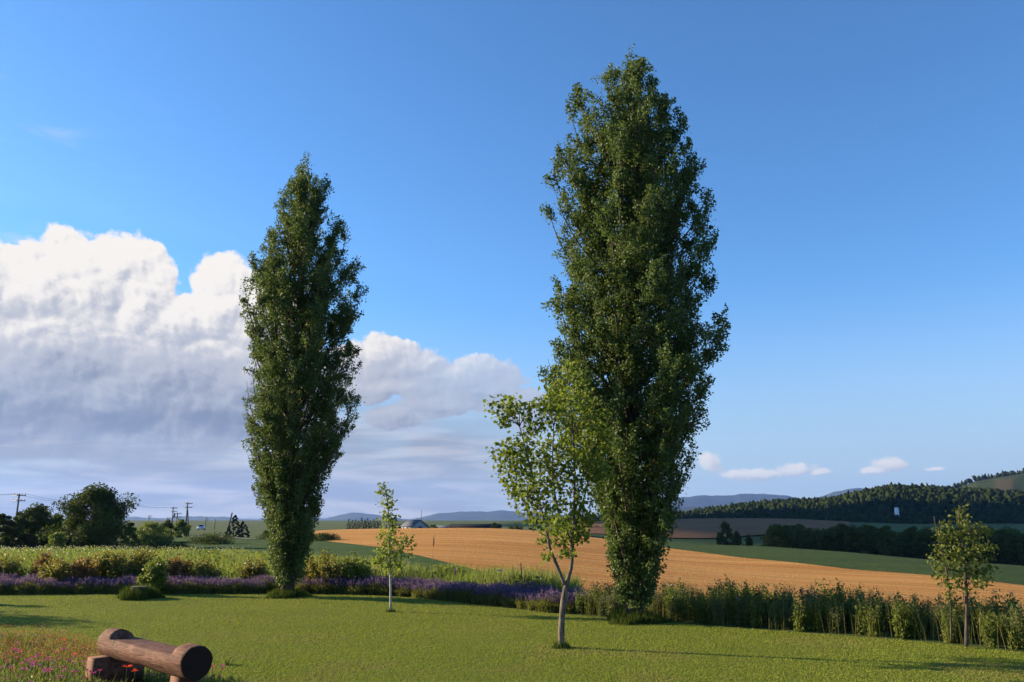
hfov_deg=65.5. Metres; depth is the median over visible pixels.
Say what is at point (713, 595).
tall weed
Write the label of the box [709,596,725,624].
tall weed
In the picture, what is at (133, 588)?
tree stump
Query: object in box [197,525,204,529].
parked car
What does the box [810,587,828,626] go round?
tall weed
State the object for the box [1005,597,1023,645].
tall weed
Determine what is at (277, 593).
grass tuft
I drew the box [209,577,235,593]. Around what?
lavender plant
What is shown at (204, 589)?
lavender plant
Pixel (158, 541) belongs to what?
shrub
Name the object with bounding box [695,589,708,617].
tall weed
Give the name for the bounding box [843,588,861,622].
tall weed
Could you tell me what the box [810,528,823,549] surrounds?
broad tree
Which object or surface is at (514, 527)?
shrub
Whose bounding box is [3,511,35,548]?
broad tree
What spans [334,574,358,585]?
lavender plant
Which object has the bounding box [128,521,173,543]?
shrub
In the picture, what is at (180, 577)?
lavender plant
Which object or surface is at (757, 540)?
green strip
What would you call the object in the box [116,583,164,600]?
grass tuft
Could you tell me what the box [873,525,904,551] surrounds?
broad tree
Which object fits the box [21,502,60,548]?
broad tree
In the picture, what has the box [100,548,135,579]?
shrub
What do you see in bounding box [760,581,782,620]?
tall weed
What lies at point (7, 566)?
shrub
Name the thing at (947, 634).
tall weed
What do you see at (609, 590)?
tall weed
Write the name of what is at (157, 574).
shrub
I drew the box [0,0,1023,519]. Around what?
sky
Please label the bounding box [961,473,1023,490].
open hill
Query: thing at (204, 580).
lavender plant
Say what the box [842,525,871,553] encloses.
broad tree
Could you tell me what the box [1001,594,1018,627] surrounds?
tall weed
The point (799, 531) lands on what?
broad tree
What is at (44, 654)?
russet ground cover
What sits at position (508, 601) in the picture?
lavender plant
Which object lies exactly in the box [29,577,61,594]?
lavender plant
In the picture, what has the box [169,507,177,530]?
utility pole
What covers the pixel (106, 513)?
broad tree
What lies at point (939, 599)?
tall weed
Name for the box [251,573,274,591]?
lavender plant
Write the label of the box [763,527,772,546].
broad tree
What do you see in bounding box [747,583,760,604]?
tall weed
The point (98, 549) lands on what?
meadow flowers
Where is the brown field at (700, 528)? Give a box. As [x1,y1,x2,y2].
[568,518,849,537]
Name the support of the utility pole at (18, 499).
on the ground at (256, 528)
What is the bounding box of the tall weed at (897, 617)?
[887,597,911,639]
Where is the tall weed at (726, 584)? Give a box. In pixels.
[719,574,738,597]
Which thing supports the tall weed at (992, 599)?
on the ground at (256, 528)
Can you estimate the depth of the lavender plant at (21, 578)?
22.29 m
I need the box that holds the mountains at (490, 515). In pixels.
[12,510,598,519]
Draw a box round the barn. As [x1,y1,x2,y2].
[448,524,501,528]
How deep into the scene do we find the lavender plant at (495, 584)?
19.77 m
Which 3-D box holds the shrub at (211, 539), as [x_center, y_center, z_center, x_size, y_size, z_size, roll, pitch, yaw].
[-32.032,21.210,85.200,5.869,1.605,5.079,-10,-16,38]
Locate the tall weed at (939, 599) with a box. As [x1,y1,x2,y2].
[932,593,957,619]
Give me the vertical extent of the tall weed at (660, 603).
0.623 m
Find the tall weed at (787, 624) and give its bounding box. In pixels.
[777,600,792,629]
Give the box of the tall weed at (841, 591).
[827,578,854,609]
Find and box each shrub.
[0,553,27,579]
[26,549,59,576]
[34,552,71,582]
[45,532,68,550]
[64,551,100,584]
[83,547,112,578]
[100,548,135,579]
[118,534,192,549]
[121,546,161,576]
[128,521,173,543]
[136,552,168,591]
[158,519,177,539]
[162,553,194,576]
[183,556,227,578]
[184,532,236,544]
[237,556,270,579]
[254,530,269,538]
[303,548,358,584]
[311,532,341,540]
[330,551,375,584]
[490,522,499,528]
[508,525,522,529]
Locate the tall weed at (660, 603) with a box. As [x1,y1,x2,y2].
[654,595,664,614]
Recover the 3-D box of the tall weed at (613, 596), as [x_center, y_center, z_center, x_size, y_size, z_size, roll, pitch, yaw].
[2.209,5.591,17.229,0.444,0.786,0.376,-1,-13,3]
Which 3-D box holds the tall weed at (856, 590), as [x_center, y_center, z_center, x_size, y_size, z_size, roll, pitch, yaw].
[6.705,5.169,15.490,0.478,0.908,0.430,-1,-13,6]
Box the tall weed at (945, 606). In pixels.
[937,594,964,639]
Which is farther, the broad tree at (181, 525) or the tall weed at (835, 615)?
the broad tree at (181, 525)
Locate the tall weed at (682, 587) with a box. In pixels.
[674,578,690,603]
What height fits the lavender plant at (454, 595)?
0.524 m
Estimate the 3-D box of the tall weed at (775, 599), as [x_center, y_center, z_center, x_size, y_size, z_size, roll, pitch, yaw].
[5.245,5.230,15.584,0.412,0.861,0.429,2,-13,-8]
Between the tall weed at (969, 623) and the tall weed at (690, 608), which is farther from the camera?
the tall weed at (690, 608)
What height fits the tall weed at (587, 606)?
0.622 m
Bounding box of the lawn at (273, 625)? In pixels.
[0,594,1023,681]
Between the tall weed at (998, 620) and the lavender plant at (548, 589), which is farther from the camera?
the lavender plant at (548, 589)
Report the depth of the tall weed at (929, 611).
14.72 m
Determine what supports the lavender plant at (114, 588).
on the ground at (256, 528)
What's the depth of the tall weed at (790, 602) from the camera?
15.33 m
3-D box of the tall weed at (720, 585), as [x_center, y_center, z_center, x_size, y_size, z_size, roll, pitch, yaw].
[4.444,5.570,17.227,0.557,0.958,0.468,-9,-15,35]
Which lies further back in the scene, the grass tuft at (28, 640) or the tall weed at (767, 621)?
the tall weed at (767, 621)
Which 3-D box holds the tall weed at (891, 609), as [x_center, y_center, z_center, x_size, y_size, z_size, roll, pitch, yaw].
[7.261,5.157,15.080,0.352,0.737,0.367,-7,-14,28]
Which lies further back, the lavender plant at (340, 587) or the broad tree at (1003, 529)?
the broad tree at (1003, 529)
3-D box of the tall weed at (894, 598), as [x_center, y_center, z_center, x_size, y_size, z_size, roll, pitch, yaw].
[6.894,4.836,14.019,0.437,0.913,0.455,-11,-17,42]
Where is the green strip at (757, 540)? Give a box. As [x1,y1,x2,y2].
[569,533,762,545]
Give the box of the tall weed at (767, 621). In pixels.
[755,591,771,625]
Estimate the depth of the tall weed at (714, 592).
16.78 m
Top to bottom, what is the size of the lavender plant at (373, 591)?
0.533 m
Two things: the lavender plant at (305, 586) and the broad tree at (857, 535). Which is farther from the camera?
the broad tree at (857, 535)
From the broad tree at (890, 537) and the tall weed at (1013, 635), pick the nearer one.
the tall weed at (1013, 635)
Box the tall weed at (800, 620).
[789,596,810,632]
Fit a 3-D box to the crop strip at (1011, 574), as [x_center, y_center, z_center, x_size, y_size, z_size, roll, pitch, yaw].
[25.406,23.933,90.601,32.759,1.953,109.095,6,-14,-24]
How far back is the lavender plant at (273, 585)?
22.39 m
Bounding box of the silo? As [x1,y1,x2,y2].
[894,507,898,514]
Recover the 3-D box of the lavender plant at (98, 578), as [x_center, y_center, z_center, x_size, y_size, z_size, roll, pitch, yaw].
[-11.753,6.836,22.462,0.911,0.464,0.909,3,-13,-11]
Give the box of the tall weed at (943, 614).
[936,601,960,641]
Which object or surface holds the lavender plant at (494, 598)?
on the ground at (256, 528)
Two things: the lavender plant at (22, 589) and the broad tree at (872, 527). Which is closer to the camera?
the lavender plant at (22, 589)
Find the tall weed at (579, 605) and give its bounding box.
[574,587,585,614]
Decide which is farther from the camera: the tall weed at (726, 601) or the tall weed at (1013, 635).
the tall weed at (726, 601)
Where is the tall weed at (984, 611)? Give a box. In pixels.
[961,593,991,641]
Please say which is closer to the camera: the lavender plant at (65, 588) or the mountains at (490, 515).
the lavender plant at (65, 588)
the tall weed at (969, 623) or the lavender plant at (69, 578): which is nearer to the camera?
the tall weed at (969, 623)
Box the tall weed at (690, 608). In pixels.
[679,590,692,618]
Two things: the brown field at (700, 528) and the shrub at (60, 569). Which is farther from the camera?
the brown field at (700, 528)
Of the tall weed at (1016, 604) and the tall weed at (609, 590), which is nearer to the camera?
the tall weed at (1016, 604)
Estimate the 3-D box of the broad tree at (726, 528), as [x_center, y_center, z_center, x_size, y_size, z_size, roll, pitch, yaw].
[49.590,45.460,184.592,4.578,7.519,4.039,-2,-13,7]
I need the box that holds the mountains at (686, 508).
[672,498,800,511]
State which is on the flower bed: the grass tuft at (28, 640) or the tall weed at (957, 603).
the grass tuft at (28, 640)
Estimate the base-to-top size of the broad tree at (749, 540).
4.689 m
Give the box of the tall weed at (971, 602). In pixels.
[962,592,986,628]
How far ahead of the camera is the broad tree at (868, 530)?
168.97 m
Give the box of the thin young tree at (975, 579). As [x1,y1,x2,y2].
[926,504,1001,646]
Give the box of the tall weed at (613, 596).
[606,585,620,612]
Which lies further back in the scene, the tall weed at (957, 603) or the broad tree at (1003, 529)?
the broad tree at (1003, 529)
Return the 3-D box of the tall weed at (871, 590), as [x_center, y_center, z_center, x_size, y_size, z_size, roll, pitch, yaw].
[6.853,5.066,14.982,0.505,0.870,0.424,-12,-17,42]
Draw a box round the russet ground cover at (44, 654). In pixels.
[0,623,99,665]
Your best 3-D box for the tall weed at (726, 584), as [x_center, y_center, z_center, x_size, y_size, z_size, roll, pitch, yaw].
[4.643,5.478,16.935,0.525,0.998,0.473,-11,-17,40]
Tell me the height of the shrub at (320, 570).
1.222 m
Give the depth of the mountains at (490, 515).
7365.30 m
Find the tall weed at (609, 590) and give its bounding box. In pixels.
[602,581,617,610]
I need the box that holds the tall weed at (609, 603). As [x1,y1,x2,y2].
[604,593,616,614]
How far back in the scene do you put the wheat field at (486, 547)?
51.10 m
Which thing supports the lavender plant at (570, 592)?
on the ground at (256, 528)
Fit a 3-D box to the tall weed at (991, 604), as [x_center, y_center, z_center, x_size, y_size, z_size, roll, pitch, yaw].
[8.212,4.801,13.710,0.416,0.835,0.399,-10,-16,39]
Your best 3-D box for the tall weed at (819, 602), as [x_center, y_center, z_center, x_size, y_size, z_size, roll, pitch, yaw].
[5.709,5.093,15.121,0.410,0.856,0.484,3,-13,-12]
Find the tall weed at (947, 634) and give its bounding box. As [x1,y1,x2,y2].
[939,614,957,642]
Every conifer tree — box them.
[225,515,243,536]
[234,521,249,536]
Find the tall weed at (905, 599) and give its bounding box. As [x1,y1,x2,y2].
[894,589,921,610]
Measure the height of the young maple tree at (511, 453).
4.783 m
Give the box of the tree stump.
[131,586,148,592]
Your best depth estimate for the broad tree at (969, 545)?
146.30 m
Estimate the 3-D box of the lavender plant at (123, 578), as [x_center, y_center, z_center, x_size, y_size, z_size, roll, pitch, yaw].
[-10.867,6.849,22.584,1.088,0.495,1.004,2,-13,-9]
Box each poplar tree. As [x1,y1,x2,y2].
[239,150,369,596]
[534,43,731,618]
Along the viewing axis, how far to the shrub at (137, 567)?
23.47 m
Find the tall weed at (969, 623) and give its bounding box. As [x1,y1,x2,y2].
[957,602,976,637]
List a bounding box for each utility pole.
[13,494,25,522]
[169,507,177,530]
[183,502,192,521]
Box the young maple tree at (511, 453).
[483,358,620,644]
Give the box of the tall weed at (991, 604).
[977,597,1001,619]
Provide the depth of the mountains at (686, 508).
4210.59 m
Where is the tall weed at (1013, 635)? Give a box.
[999,610,1022,648]
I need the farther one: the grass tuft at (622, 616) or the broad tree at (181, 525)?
the broad tree at (181, 525)
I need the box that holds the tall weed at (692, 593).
[686,584,696,607]
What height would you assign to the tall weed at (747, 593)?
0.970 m
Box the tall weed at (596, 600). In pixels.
[592,582,607,613]
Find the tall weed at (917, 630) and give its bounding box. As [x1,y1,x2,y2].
[908,601,928,636]
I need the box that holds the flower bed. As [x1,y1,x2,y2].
[0,632,209,681]
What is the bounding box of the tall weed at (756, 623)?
[747,590,769,627]
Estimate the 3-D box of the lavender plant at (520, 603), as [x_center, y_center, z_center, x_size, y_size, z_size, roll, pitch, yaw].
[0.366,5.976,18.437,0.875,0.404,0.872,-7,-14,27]
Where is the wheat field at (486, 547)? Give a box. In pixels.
[315,528,1023,615]
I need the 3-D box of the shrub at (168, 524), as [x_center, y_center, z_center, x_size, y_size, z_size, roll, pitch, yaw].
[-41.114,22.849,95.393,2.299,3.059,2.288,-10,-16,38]
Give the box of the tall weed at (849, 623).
[843,590,868,631]
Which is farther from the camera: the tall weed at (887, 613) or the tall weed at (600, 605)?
the tall weed at (600, 605)
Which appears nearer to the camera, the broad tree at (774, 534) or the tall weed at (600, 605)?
the tall weed at (600, 605)
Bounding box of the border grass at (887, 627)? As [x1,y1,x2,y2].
[578,575,1023,649]
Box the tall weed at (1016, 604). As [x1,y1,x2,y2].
[1005,593,1023,625]
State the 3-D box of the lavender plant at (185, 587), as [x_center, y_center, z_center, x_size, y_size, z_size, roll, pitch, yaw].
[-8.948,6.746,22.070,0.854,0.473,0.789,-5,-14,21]
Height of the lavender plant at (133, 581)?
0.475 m
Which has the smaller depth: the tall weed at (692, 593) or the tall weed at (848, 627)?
the tall weed at (848, 627)
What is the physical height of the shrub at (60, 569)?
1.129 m
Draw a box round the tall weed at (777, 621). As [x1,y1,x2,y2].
[768,597,784,628]
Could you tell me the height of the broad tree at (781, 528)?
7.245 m
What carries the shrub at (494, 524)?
on the ground at (256, 528)
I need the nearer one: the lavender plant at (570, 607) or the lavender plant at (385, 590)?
the lavender plant at (570, 607)
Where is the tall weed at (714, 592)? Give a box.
[707,583,725,617]
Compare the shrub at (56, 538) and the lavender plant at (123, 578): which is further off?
the shrub at (56, 538)
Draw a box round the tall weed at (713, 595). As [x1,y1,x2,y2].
[706,581,728,622]
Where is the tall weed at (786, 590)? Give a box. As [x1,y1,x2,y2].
[774,583,796,607]
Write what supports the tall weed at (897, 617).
on the ground at (256, 528)
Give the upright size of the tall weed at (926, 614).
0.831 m
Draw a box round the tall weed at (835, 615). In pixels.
[826,594,845,633]
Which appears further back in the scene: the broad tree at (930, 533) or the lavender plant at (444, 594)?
the broad tree at (930, 533)
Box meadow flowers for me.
[1,545,252,555]
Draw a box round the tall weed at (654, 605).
[648,589,662,614]
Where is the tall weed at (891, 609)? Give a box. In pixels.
[887,594,895,628]
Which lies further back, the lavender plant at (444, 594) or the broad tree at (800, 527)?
the broad tree at (800, 527)
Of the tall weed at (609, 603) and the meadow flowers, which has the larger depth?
the meadow flowers
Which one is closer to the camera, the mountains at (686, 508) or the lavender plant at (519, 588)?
the lavender plant at (519, 588)
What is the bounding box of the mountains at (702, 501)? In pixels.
[671,488,863,507]
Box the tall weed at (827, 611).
[820,586,843,629]
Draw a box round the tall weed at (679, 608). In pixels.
[672,595,688,621]
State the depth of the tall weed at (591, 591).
17.64 m
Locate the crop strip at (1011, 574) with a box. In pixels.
[606,537,1023,584]
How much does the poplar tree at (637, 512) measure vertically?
12.981 m
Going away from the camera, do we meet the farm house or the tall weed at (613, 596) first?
the tall weed at (613, 596)
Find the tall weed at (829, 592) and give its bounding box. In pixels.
[812,575,835,623]
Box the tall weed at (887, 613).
[876,595,893,630]
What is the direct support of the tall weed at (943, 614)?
on the ground at (256, 528)
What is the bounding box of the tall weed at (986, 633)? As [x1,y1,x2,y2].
[976,609,999,647]
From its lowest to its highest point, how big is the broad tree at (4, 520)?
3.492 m
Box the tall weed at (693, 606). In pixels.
[687,589,706,621]
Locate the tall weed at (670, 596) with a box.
[662,581,680,618]
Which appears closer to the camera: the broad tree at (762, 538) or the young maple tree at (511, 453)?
the young maple tree at (511, 453)
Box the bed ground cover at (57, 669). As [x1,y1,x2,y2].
[0,629,253,681]
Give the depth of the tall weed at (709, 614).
15.73 m
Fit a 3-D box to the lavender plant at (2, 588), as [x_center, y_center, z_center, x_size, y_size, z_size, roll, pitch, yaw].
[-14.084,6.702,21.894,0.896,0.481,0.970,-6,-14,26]
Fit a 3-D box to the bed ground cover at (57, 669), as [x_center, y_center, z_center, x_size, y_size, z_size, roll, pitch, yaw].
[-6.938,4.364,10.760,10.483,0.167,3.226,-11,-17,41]
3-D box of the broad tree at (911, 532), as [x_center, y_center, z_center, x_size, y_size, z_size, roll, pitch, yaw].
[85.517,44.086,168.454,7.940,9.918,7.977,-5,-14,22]
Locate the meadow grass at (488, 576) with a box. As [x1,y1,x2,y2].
[0,545,586,592]
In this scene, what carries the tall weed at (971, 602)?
on the ground at (256, 528)
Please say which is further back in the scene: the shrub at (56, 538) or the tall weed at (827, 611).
the shrub at (56, 538)
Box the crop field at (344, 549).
[162,537,481,572]
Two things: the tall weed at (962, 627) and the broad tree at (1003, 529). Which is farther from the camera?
the broad tree at (1003, 529)
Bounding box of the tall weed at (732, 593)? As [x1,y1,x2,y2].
[725,580,746,623]
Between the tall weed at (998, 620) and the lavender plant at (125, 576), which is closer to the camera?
the tall weed at (998, 620)
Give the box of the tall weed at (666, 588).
[660,579,676,614]
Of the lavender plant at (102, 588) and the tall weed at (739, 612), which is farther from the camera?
the lavender plant at (102, 588)
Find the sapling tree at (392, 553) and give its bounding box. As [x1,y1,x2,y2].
[370,482,417,610]
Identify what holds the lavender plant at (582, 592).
on the ground at (256, 528)
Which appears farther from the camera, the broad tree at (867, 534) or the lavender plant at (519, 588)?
the broad tree at (867, 534)
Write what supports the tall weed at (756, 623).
on the ground at (256, 528)
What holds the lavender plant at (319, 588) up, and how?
on the ground at (256, 528)
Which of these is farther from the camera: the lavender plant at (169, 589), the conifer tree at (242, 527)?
the conifer tree at (242, 527)
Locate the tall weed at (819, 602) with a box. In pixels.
[804,589,823,627]
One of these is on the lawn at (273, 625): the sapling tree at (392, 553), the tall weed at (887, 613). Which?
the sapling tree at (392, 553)
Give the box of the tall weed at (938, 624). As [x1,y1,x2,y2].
[926,598,945,638]
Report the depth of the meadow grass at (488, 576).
24.36 m
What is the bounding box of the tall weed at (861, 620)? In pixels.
[852,596,871,634]
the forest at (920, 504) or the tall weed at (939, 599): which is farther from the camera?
the forest at (920, 504)
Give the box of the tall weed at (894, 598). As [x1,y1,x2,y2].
[888,588,916,634]
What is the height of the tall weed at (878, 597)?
0.968 m
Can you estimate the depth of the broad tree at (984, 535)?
171.55 m
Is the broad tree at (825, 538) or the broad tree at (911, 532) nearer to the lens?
the broad tree at (825, 538)
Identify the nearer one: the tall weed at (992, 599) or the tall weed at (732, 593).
the tall weed at (992, 599)
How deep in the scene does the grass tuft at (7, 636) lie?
12.86 m
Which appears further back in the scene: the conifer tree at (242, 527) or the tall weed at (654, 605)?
the conifer tree at (242, 527)
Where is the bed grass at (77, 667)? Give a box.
[0,626,263,681]
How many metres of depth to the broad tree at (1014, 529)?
166.50 m
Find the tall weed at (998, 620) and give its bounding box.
[985,603,1010,642]
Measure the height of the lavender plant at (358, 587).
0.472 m
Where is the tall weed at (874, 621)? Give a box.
[863,603,883,636]
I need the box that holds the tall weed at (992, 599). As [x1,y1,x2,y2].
[986,589,1014,615]
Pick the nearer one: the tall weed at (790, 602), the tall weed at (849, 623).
the tall weed at (849, 623)
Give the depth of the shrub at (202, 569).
23.54 m
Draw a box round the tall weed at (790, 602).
[779,591,800,627]
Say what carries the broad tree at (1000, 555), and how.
on the ground at (256, 528)
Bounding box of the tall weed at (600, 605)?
[596,593,607,615]
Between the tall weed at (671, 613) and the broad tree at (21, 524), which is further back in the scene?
the broad tree at (21, 524)
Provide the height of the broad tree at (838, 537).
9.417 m
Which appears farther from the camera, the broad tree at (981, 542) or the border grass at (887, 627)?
the broad tree at (981, 542)
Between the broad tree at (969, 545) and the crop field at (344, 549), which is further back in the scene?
the broad tree at (969, 545)
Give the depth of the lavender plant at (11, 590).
21.77 m
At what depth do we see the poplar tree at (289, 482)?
21.62 m
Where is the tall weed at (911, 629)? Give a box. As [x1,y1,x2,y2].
[898,600,919,638]
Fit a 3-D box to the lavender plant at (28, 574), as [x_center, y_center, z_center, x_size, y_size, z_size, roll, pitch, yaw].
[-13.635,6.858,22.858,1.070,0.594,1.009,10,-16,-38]
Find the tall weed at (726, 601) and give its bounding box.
[710,582,731,619]
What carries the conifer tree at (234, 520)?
on the ground at (256, 528)
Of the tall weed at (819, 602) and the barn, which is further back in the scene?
the barn
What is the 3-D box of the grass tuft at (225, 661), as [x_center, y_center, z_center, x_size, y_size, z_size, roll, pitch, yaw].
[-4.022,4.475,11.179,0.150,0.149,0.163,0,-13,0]
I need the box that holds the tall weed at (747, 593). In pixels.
[740,579,763,624]
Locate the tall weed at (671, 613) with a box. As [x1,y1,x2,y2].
[666,601,675,620]
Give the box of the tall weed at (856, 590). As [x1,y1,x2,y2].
[843,583,866,602]
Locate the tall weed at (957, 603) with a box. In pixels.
[944,590,964,622]
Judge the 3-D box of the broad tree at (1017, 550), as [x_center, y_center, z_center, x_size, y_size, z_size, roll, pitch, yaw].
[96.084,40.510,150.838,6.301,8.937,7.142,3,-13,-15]
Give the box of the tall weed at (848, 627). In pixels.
[837,590,855,630]
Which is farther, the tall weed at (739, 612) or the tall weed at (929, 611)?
the tall weed at (739, 612)
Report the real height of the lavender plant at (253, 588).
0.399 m
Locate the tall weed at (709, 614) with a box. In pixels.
[704,596,718,623]
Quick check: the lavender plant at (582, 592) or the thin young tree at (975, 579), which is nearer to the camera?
the thin young tree at (975, 579)
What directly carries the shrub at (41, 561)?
on the ground at (256, 528)
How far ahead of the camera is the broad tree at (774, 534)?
147.07 m
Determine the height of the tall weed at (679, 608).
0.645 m
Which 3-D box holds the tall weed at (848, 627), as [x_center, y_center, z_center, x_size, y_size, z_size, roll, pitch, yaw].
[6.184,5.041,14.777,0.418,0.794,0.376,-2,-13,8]
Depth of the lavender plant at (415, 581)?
21.86 m
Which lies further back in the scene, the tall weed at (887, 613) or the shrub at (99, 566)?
the shrub at (99, 566)
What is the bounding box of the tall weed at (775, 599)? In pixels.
[769,588,789,622]
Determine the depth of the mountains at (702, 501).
7461.70 m
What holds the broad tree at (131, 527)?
on the ground at (256, 528)
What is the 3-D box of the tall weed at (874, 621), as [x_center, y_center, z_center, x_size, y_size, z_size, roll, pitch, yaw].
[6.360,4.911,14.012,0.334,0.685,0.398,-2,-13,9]
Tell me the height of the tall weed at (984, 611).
0.945 m
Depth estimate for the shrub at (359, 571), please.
22.59 m
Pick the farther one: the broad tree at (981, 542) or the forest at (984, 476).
the forest at (984, 476)
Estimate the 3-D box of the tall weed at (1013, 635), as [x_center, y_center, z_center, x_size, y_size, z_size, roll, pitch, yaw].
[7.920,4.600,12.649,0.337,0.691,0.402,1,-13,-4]
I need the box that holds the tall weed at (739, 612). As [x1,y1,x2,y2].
[733,593,749,625]
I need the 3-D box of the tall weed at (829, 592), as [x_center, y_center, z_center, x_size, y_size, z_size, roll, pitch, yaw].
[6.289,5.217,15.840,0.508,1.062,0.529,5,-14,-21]
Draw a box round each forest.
[532,482,1023,523]
[952,468,1023,486]
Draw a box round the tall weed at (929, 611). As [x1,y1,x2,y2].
[921,593,937,631]
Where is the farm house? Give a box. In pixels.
[400,520,428,527]
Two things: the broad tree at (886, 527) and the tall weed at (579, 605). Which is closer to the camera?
the tall weed at (579, 605)
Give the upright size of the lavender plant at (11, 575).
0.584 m
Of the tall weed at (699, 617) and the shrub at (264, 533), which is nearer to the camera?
the tall weed at (699, 617)
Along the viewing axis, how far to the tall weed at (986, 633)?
12.74 m
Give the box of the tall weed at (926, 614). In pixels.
[908,591,931,634]
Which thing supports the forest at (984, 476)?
on the open hill
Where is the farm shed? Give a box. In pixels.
[436,525,448,527]
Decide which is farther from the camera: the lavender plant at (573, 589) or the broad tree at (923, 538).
the broad tree at (923, 538)
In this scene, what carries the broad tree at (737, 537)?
on the ground at (256, 528)
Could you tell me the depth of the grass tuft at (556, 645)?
12.60 m
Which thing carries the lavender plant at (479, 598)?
on the ground at (256, 528)
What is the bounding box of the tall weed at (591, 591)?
[585,580,600,609]
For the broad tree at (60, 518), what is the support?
on the ground at (256, 528)
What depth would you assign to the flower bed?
12.27 m
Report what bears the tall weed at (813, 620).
on the ground at (256, 528)
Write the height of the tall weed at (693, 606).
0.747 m
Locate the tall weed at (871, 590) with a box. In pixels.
[863,589,890,622]
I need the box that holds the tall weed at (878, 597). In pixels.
[860,587,886,633]
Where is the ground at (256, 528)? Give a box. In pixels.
[0,520,1023,651]
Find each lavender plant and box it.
[0,570,20,581]
[0,577,14,594]
[4,580,17,593]
[11,574,34,583]
[12,575,45,594]
[23,569,40,577]
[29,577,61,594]
[53,580,74,593]
[61,574,84,586]
[72,576,99,593]
[88,576,107,582]
[89,578,113,593]
[108,578,133,593]
[117,575,136,584]
[119,574,138,582]
[125,576,139,589]
[158,578,181,593]
[167,572,189,585]
[174,577,202,593]
[188,574,206,584]
[196,578,219,593]
[197,576,220,584]
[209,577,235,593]
[226,577,251,593]
[245,578,268,593]
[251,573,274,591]
[266,574,280,591]
[295,577,314,593]
[311,575,336,593]
[325,576,352,593]
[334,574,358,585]
[345,576,371,594]
[358,575,375,584]
[364,575,391,594]
[374,577,402,595]
[392,580,416,596]
[407,577,426,588]
[409,582,433,597]
[420,581,447,599]
[423,577,444,587]
[436,582,462,600]
[449,580,476,601]
[454,578,485,602]
[468,585,495,604]
[484,582,512,605]
[486,582,509,593]
[500,587,526,607]
[504,584,530,594]
[513,579,541,592]
[514,591,535,608]
[517,588,535,597]
[523,590,550,610]
[529,586,568,612]
[529,588,558,599]
[530,582,557,595]
[555,592,578,613]
[556,587,585,600]
[559,586,585,593]
[570,588,593,612]
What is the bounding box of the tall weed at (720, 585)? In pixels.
[703,579,722,605]
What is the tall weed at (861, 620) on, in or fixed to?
on the ground at (256, 528)
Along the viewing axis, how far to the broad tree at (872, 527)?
192.95 m
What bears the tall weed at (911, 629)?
on the ground at (256, 528)
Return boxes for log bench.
[85,628,212,681]
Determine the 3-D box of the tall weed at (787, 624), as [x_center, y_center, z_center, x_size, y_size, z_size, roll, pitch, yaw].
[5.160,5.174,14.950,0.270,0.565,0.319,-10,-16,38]
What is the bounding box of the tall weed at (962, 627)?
[953,613,970,641]
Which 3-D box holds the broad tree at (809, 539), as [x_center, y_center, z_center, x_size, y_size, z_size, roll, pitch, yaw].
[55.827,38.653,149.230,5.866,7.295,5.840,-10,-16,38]
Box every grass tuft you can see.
[3,625,19,645]
[21,624,32,649]
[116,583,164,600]
[222,655,230,664]
[264,587,313,598]
[552,640,570,648]
[607,608,671,625]
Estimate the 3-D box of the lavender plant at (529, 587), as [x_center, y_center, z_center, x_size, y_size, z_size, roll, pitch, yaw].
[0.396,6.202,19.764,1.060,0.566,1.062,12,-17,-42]
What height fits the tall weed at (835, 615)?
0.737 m
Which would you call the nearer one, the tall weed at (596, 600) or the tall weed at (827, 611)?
the tall weed at (827, 611)
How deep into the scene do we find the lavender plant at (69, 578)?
22.34 m
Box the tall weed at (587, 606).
[582,588,594,614]
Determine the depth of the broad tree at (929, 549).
146.61 m
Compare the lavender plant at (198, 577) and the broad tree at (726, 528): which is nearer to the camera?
the lavender plant at (198, 577)
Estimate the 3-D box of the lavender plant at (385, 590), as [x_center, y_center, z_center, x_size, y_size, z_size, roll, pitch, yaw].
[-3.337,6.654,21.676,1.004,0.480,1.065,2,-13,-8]
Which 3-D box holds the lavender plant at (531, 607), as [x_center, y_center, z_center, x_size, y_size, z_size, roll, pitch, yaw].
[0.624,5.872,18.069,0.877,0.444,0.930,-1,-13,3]
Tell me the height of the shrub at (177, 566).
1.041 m
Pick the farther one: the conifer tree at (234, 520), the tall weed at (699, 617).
the conifer tree at (234, 520)
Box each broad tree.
[0,513,14,548]
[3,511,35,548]
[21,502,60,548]
[37,482,141,549]
[41,514,67,542]
[119,522,137,545]
[171,519,190,537]
[717,521,735,544]
[733,530,744,545]
[745,534,752,545]
[758,524,777,545]
[762,525,787,547]
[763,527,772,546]
[766,524,792,546]
[769,530,803,547]
[777,525,806,543]
[794,528,811,548]
[795,528,821,549]
[796,524,806,534]
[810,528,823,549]
[814,528,839,550]
[827,523,857,552]
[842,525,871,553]
[859,524,873,538]
[859,529,873,553]
[867,528,900,556]
[868,525,876,531]
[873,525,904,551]
[875,531,903,556]
[888,532,914,557]
[900,526,920,557]
[909,530,935,558]
[919,529,936,558]
[926,529,961,560]
[939,528,970,560]
[946,529,991,562]
[972,533,994,563]
[973,527,997,563]
[985,531,1021,563]
[995,526,1010,535]
[995,528,1023,562]
[1001,531,1023,565]
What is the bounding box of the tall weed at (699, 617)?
[692,594,707,622]
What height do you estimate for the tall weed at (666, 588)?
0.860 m
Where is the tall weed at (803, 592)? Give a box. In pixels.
[794,582,818,624]
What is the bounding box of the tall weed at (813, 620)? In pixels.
[805,595,824,631]
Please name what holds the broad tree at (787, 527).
on the ground at (256, 528)

